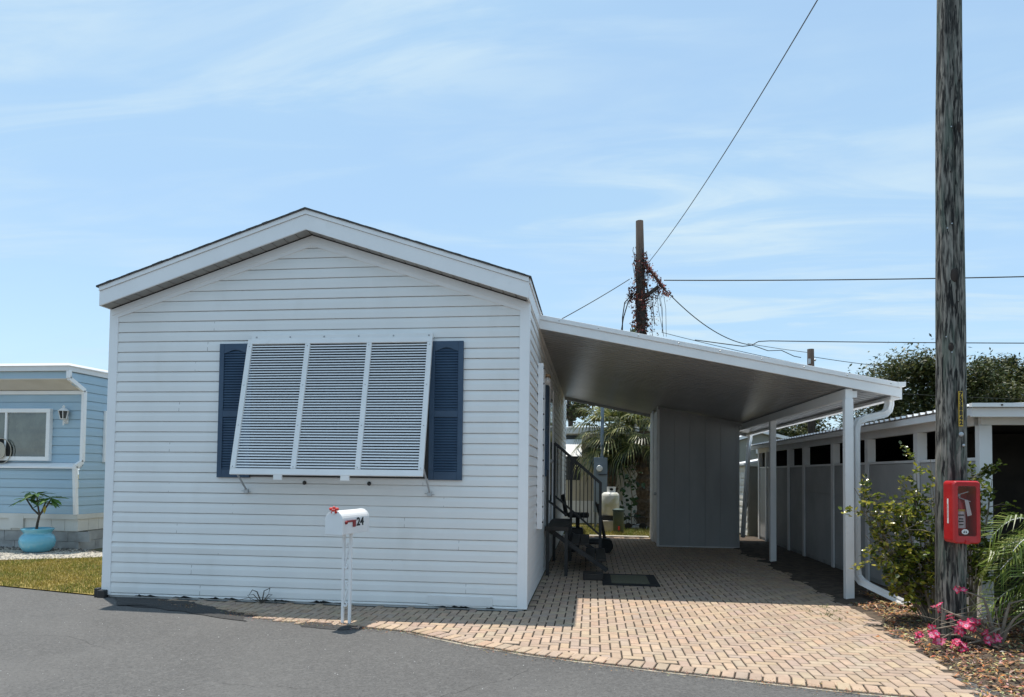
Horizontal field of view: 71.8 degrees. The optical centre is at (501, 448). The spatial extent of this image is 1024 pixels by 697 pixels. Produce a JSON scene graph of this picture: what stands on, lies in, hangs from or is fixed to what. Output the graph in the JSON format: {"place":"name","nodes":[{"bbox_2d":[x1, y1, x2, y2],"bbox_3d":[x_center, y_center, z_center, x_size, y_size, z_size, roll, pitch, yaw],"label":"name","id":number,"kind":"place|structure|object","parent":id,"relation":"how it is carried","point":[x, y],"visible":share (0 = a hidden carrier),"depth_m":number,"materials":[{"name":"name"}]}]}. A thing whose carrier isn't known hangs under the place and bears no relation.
{"place":"outdoors","nodes":[
{"label":"outdoors","id":0,"kind":"place"},
{"bbox_2d":[0,556,101,594],"bbox_3d":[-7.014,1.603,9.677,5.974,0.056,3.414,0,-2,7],"label":"grass","id":1,"kind":"structure","parent":0,"point":[62,568],"depth_m":9.10,"materials":[{"name":"green plant"}]},
{"bbox_2d":[0,547,101,559],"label":"path","id":2,"kind":"structure","parent":0,"point":[50,554],"depth_m":11.20,"materials":[{"name":"white gravel"}]},
{"bbox_2d":[0,546,102,559],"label":"shell gravel","id":3,"kind":"structure","parent":2,"relation":"on","point":[48,552],"depth_m":11.26,"materials":[{"name":"white gravel"}]},
{"bbox_2d":[18,527,55,552],"bbox_3d":[-7.561,1.490,11.509,0.524,0.390,0.524,0,-2,7],"label":"plant pot","id":4,"kind":"object","parent":3,"relation":"on","point":[38,540],"visible":0.98,"depth_m":11.33,"materials":[{"name":"teal ceramic"}]},
{"bbox_2d":[9,491,69,528],"bbox_3d":[-7.536,1.041,11.516,0.978,0.693,0.661,0,-2,7],"label":"plumeria","id":5,"kind":"object","parent":4,"relation":"on","point":[33,497],"visible":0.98,"depth_m":11.49,"materials":[{"name":"green plant"}]},
{"bbox_2d":[0,474,757,610],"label":"ground","id":6,"kind":"structure","parent":0,"point":[99,549],"depth_m":8.39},
{"bbox_2d":[0,363,107,549],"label":"mobile home","id":7,"kind":"object","parent":6,"relation":"on","point":[53,419],"visible":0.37,"depth_m":12.18,"materials":[{"name":"blue paint"}]},
{"bbox_2d":[0,438,11,463],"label":"wall ornament","id":8,"kind":"object","parent":7,"relation":"attached to","point":[7,450],"depth_m":12.21,"materials":[{"name":"beige metal"}]},
{"bbox_2d":[0,409,52,460],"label":"window","id":9,"kind":"structure","parent":7,"relation":"in","point":[28,432],"depth_m":12.24,"materials":[{"name":"grey glass"}]},
{"bbox_2d":[102,411,106,461],"bbox_3d":[-7.049,-0.196,13.054,0.038,0.920,0.870,0,-2,7],"label":"window","id":10,"kind":"structure","parent":7,"relation":"in","point":[105,412],"depth_m":12.63,"materials":[{"name":"white glass"}]},
{"bbox_2d":[94,207,566,610],"bbox_3d":[-1.347,-0.230,12.445,4.741,4.094,11.000,0,-2,7],"label":"mobile home","id":11,"kind":"object","parent":6,"relation":"on","point":[279,387],"visible":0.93,"depth_m":7.33,"materials":[{"name":"white plastic"}]},
{"bbox_2d":[250,343,428,478],"bbox_3d":[-1.690,-0.408,7.334,1.910,1.420,0.029,0,-2,7],"label":"window","id":12,"kind":"structure","parent":11,"relation":"in","point":[427,434],"depth_m":7.32,"materials":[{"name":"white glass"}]},
{"bbox_2d":[537,363,545,528],"bbox_3d":[0.499,-0.017,8.620,0.078,1.940,0.742,0,-2,7],"label":"window","id":13,"kind":"structure","parent":11,"relation":"in","point":[541,372],"depth_m":8.26,"materials":[{"name":"white glass"}]},
{"bbox_2d":[549,382,553,522],"bbox_3d":[0.757,0.077,10.643,0.078,2.100,0.980,0,-2,7],"label":"door","id":14,"kind":"structure","parent":11,"relation":"in","point":[551,419],"depth_m":10.70,"materials":[{"name":"white glass"}]},
{"bbox_2d":[562,279,629,318],"bbox_3d":[1.691,-3.334,17.161,0.022,3.137,6.663,-1,-2,35],"label":"overhead wire","id":15,"kind":"object","parent":11,"relation":"on","point":[595,299],"visible":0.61,"depth_m":18.21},
{"bbox_2d":[566,400,597,426],"bbox_3d":[2.408,-0.568,25.900,3.647,5.955,3.593,1,-2,-20],"label":"oak tree","id":16,"kind":"object","parent":6,"relation":"on","point":[571,413],"visible":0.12,"depth_m":25.58,"materials":[{"name":"green plant"}]},
{"bbox_2d":[562,534,648,537],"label":"kerb","id":17,"kind":"structure","parent":6,"relation":"on","point":[613,536],"depth_m":15.37,"materials":[{"name":"concrete"}]},
{"bbox_2d":[565,427,649,522],"bbox_3d":[0.831,0.798,21.940,7.600,2.700,4.550,0,-2,7],"label":"mobile home","id":18,"kind":"object","parent":6,"relation":"on","point":[570,442],"visible":0.06,"depth_m":19.89,"materials":[{"name":"beige metal"}]},
{"bbox_2d":[565,435,579,479],"bbox_3d":[1.548,0.258,20.019,1.300,1.260,0.013,0,-2,7],"label":"window","id":19,"kind":"structure","parent":18,"relation":"in","point":[567,436],"depth_m":19.95,"materials":[{"name":"grey glass"}]},
{"bbox_2d":[596,417,649,426],"bbox_3d":[6.456,-0.081,28.833,5.824,5.296,5.044,2,-2,-24],"label":"oak tree","id":20,"kind":"object","parent":6,"relation":"on","point":[616,423],"depth_m":28.47,"materials":[{"name":"green plant"}]},
{"bbox_2d":[408,632,896,696],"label":"driveway edging","id":21,"kind":"object","parent":6,"relation":"on","point":[658,671],"visible":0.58,"depth_m":4.92,"materials":[{"name":"grey concrete"}]},
{"bbox_2d":[740,459,757,535],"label":"lap sided shed","id":22,"kind":"structure","parent":6,"relation":"on","point":[752,518],"depth_m":16.18,"materials":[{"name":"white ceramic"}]},
{"bbox_2d":[749,467,757,535],"bbox_3d":[5.855,1.211,16.157,0.405,1.580,0.014,0,-2,7],"label":"door","id":23,"kind":"structure","parent":22,"relation":"in","point":[753,474],"depth_m":16.16,"materials":[{"name":"grey"}]},
{"bbox_2d":[740,432,788,465],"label":"gable house","id":24,"kind":"structure","parent":6,"relation":"on","point":[760,438],"depth_m":20.51,"materials":[{"name":"grey"}]},
{"bbox_2d":[768,414,842,436],"bbox_3d":[12.606,0.283,32.153,6.805,4.949,6.414,0,-2,7],"label":"oak tree","id":25,"kind":"object","parent":6,"relation":"on","point":[796,430],"visible":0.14,"depth_m":30.43,"materials":[{"name":"green plant"}]},
{"bbox_2d":[807,349,815,433],"bbox_3d":[12.168,-0.669,27.768,0.298,6.501,0.340,0,-2,7],"label":"utility pole","id":26,"kind":"object","parent":6,"relation":"on","point":[810,362],"visible":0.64,"depth_m":27.76,"materials":[{"name":"wood"}]},
{"bbox_2d":[748,343,806,352],"bbox_3d":[11.409,-4.131,29.122,0.025,0.761,2.771,2,-3,-42],"label":"overhead wire","id":27,"kind":"object","parent":26,"relation":"attached to","point":[777,348],"visible":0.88,"depth_m":29.14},
{"bbox_2d":[815,357,994,372],"bbox_3d":[16.211,-3.369,28.482,8.007,0.481,0.025,1,-2,-6],"label":"overhead wire","id":28,"kind":"object","parent":26,"relation":"attached to","point":[853,362],"visible":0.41,"depth_m":28.26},
{"bbox_2d":[823,333,1023,429],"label":"oak tree","id":29,"kind":"object","parent":6,"relation":"on","point":[920,371],"visible":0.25,"depth_m":27.24,"materials":[{"name":"green plant"}]},
{"bbox_2d":[918,347,1023,408],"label":"oak tree","id":30,"kind":"object","parent":6,"relation":"on","point":[1010,362],"visible":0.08,"depth_m":29.30,"materials":[{"name":"green plant"}]},
{"bbox_2d":[0,586,1005,696],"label":"road","id":31,"kind":"structure","parent":0,"point":[265,656],"depth_m":5.03,"materials":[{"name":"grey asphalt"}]},
{"bbox_2d":[115,597,245,620],"bbox_3d":[-3.182,1.578,7.108,2.157,0.013,0.549,0,-2,24],"label":"asphalt patch","id":32,"kind":"object","parent":31,"relation":"on","point":[170,605],"visible":1,"depth_m":7.05,"materials":[{"name":"grey asphalt"}]},
{"bbox_2d":[299,622,366,629],"bbox_3d":[-1.496,1.570,6.271,0.687,0.013,0.277,0,-2,7],"label":"asphalt patch","id":33,"kind":"object","parent":31,"relation":"on","point":[335,627],"visible":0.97,"depth_m":6.22,"materials":[{"name":"grey asphalt"}]},
{"bbox_2d":[161,590,1023,696],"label":"fallen leaves","id":34,"kind":"object","parent":31,"relation":"on","point":[971,655],"visible":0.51,"depth_m":5.50,"materials":[{"name":"brown plant"}]},
{"bbox_2d":[0,0,1023,473],"label":"sky","id":35,"kind":"structure","parent":0,"point":[533,138],"materials":[{"name":"blue"}]},
{"bbox_2d":[169,536,979,696],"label":"driveway","id":36,"kind":"structure","parent":0,"point":[914,670],"depth_m":6.46,"materials":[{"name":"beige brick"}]},
{"bbox_2d":[235,588,277,604],"bbox_3d":[-2.488,1.519,7.223,0.453,0.184,0.148,0,-2,7],"label":"dead plant","id":37,"kind":"object","parent":36,"relation":"on","point":[262,601],"visible":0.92,"depth_m":7.26,"materials":[{"name":"grey plant"}]},
{"bbox_2d":[325,507,368,623],"bbox_3d":[-1.396,1.069,6.381,0.193,1.107,0.496,0,-2,18],"label":"mailbox","id":38,"kind":"object","parent":36,"relation":"on","point":[350,522],"visible":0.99,"depth_m":6.37,"materials":[{"name":"white metal"}]},
{"bbox_2d":[325,509,343,534],"bbox_3d":[-1.467,0.644,6.189,0.176,0.228,0.048,0,-2,18],"label":"door","id":39,"kind":"structure","parent":38,"relation":"in","point":[334,522],"depth_m":6.18,"materials":[{"name":"white metal"}]},
{"bbox_2d":[545,442,607,575],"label":"entry steps","id":40,"kind":"structure","parent":36,"relation":"on","point":[553,526],"depth_m":11.01,"materials":[{"name":"black paint"}]},
{"bbox_2d":[561,494,612,552],"bbox_3d":[1.507,1.323,12.554,0.916,1.002,0.466,0,-2,7],"label":"scooter","id":41,"kind":"object","parent":36,"relation":"on","point":[607,544],"visible":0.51,"depth_m":12.42,"materials":[{"name":"black paint"}]},
{"bbox_2d":[583,571,602,580],"bbox_3d":[1.188,1.660,9.218,0.260,0.085,0.260,0,-2,7],"label":"concrete block","id":42,"kind":"object","parent":36,"relation":"on","point":[593,575],"depth_m":9.10,"materials":[{"name":"grey concrete"}]},
{"bbox_2d":[602,573,659,586],"bbox_3d":[1.648,1.696,9.148,0.700,0.015,0.960,0,-2,7],"label":"door mat","id":43,"kind":"object","parent":36,"relation":"on","point":[630,580],"depth_m":9.02,"materials":[{"name":"black rubber"}]},
{"bbox_2d":[650,406,741,547],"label":"storage shed","id":44,"kind":"structure","parent":36,"relation":"on","point":[694,480],"depth_m":13.49,"materials":[{"name":"white paint"}]},
{"bbox_2d":[653,411,656,542],"bbox_3d":[3.046,0.571,14.101,0.105,2.590,0.840,0,-2,7],"label":"door","id":45,"kind":"structure","parent":44,"relation":"in","point":[655,414],"depth_m":14.15,"materials":[{"name":"white paint"}]},
{"bbox_2d":[540,315,910,607],"bbox_3d":[2.893,0.202,11.581,4.065,3.285,7.970,0,-2,7],"label":"carport","id":46,"kind":"object","parent":36,"relation":"on","point":[622,370],"visible":0.91,"depth_m":9.04,"materials":[{"name":"metal"}]},
{"bbox_2d":[760,601,845,619],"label":"weeds","id":47,"kind":"object","parent":36,"relation":"on","point":[825,613],"visible":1,"depth_m":7.06,"materials":[{"name":"green plant"}]},
{"bbox_2d":[563,523,649,537],"bbox_3d":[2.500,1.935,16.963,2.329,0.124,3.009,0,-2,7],"label":"back grass","id":48,"kind":"structure","parent":0,"point":[641,531],"depth_m":16.48,"materials":[{"name":"green plant"}]},
{"bbox_2d":[593,407,606,527],"bbox_3d":[2.522,0.055,18.062,0.345,4.050,0.265,0,-2,7],"label":"electric meter","id":49,"kind":"object","parent":48,"relation":"on","point":[600,468],"visible":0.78,"depth_m":18.00,"materials":[{"name":"grey metal"}]},
{"bbox_2d":[566,406,648,492],"bbox_3d":[2.879,0.425,18.897,2.476,3.376,2.349,0,-2,7],"label":"sabal palm","id":50,"kind":"object","parent":48,"relation":"on","point":[594,451],"visible":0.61,"depth_m":18.54,"materials":[{"name":"green plant"}]},
{"bbox_2d":[603,520,612,532],"bbox_3d":[2.614,1.885,17.007,0.500,0.320,0.500,0,-2,7],"label":"concrete pad","id":51,"kind":"object","parent":48,"relation":"on","point":[608,525],"visible":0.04,"depth_m":16.77,"materials":[{"name":"grey concrete"}]},
{"bbox_2d":[602,487,618,520],"bbox_3d":[2.611,1.325,17.028,0.440,0.800,0.430,0,-2,7],"label":"propane tank","id":52,"kind":"object","parent":51,"relation":"on","point":[610,499],"visible":0.9,"depth_m":16.85,"materials":[{"name":"white metal"}]},
{"bbox_2d":[612,508,624,533],"bbox_3d":[2.702,1.681,16.397,0.280,0.585,0.278,0,-2,7],"label":"waste bin","id":53,"kind":"object","parent":48,"relation":"on","point":[618,519],"visible":0.89,"depth_m":16.29,"materials":[{"name":"green plastic"}]},
{"bbox_2d":[598,409,649,527],"bbox_3d":[3.609,0.425,18.242,2.513,3.348,2.392,0,-2,7],"label":"sabal palm","id":54,"kind":"object","parent":48,"relation":"on","point":[640,445],"visible":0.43,"depth_m":18.02,"materials":[{"name":"green plant"}]},
{"bbox_2d":[622,460,636,523],"bbox_3d":[3.501,1.147,19.060,0.490,1.860,0.080,0,-2,7],"label":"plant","id":55,"kind":"object","parent":48,"relation":"on","point":[627,492],"depth_m":19.04,"materials":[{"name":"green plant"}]},
{"bbox_2d":[618,463,644,520],"bbox_3d":[3.239,1.199,17.745,0.714,1.699,0.443,0,-2,7],"label":"broadleaf plant","id":56,"kind":"object","parent":48,"relation":"on","point":[632,498],"visible":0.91,"depth_m":17.80,"materials":[{"name":"green plant"}]},
{"bbox_2d":[620,505,645,529],"bbox_3d":[3.275,1.724,17.669,0.640,0.604,0.348,0,-2,7],"label":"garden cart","id":57,"kind":"object","parent":48,"relation":"on","point":[629,525],"visible":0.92,"depth_m":17.51,"materials":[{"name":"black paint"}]},
{"bbox_2d":[630,326,645,524],"bbox_3d":[3.576,-0.636,19.457,0.945,5.554,0.296,0,-2,7],"label":"cabbage palm","id":58,"kind":"object","parent":48,"relation":"on","point":[645,334],"visible":0.11,"depth_m":19.45,"materials":[{"name":"plant"}]},
{"bbox_2d":[636,220,664,430],"bbox_3d":[4.141,-2.110,19.745,0.837,8.633,0.286,0,-2,17],"label":"utility pole","id":59,"kind":"object","parent":48,"relation":"on","point":[639,239],"visible":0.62,"depth_m":19.82,"materials":[{"name":"brown wood"}]},
{"bbox_2d":[621,247,672,335],"bbox_3d":[4.027,-4.118,19.776,1.310,3.358,0.821,-1,-3,39],"label":"climbing vine","id":60,"kind":"object","parent":59,"relation":"attached to","point":[632,295],"visible":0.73,"depth_m":19.78,"materials":[{"name":"red plant"}]},
{"bbox_2d":[645,0,817,266],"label":"overhead wire","id":61,"kind":"object","parent":59,"relation":"attached to","point":[745,119],"visible":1,"depth_m":11.13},
{"bbox_2d":[667,291,800,357],"bbox_3d":[7.617,-3.900,23.157,9.258,0.794,0.571,3,-3,-45],"label":"overhead wire","id":62,"kind":"object","parent":59,"relation":"attached to","point":[726,337],"visible":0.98,"depth_m":22.97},
{"bbox_2d":[662,332,874,377],"bbox_3d":[11.273,-3.975,30.041,8.805,2.071,0.025,0,-2,7],"label":"overhead wire","id":63,"kind":"object","parent":59,"relation":"attached to","point":[724,347],"visible":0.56,"depth_m":30.28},
{"bbox_2d":[664,276,1023,280],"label":"overhead wire","id":64,"kind":"object","parent":59,"relation":"attached to","point":[839,279],"visible":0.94,"depth_m":18.89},
{"bbox_2d":[696,340,1023,346],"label":"overhead wire","id":65,"kind":"object","parent":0,"point":[849,341],"visible":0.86,"depth_m":29.66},
{"bbox_2d":[734,536,1023,696],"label":"soil bed","id":66,"kind":"object","parent":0,"point":[819,577],"visible":0.27,"depth_m":7.62,"materials":[{"name":"brown soil"}]},
{"bbox_2d":[746,402,1023,620],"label":"open front garage","id":67,"kind":"structure","parent":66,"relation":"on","point":[809,492],"depth_m":9.39,"materials":[{"name":"grey metal"}]},
{"bbox_2d":[838,440,980,621],"bbox_3d":[3.813,0.789,6.643,1.232,1.752,0.682,0,-2,7],"label":"glossy shrub","id":68,"kind":"object","parent":66,"relation":"on","point":[910,577],"visible":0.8,"depth_m":6.58,"materials":[{"name":"green plant"}]},
{"bbox_2d":[935,0,967,643],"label":"utility pole","id":69,"kind":"object","parent":66,"relation":"on","point":[951,406],"visible":0.93,"depth_m":5.89,"materials":[{"name":"brown wood"}]},
{"bbox_2d":[943,481,980,543],"bbox_3d":[3.707,0.513,5.693,0.209,0.504,0.167,0,-2,7],"label":"extinguisher cabinet","id":70,"kind":"object","parent":69,"relation":"attached to","point":[951,491],"visible":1,"depth_m":5.65,"materials":[{"name":"red plastic"}]},
{"bbox_2d":[958,491,971,535],"bbox_3d":[3.700,0.523,5.700,0.120,0.356,0.106,0,-2,7],"label":"fire extinguisher","id":71,"kind":"object","parent":70,"relation":"in","point":[961,517],"visible":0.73,"depth_m":5.66,"materials":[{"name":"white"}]},
{"bbox_2d":[914,585,1023,652],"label":"desert rose","id":72,"kind":"object","parent":66,"relation":"on","point":[990,634],"visible":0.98,"depth_m":5.58,"materials":[{"name":"pink plant"}]},
{"bbox_2d":[967,458,1020,624],"bbox_3d":[4.340,0.876,6.506,0.687,1.575,0.637,0,-2,7],"label":"glossy shrub","id":73,"kind":"object","parent":66,"relation":"on","point":[974,559],"visible":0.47,"depth_m":6.45,"materials":[{"name":"green plant"}]},
{"bbox_2d":[969,512,1023,628],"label":"feather palm","id":74,"kind":"object","parent":66,"relation":"on","point":[1013,560],"visible":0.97,"depth_m":5.84,"materials":[{"name":"green plant"}]},
{"bbox_2d":[902,393,1023,399],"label":"overhead wire","id":75,"kind":"object","parent":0,"point":[972,397],"visible":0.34,"depth_m":25.20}
]}

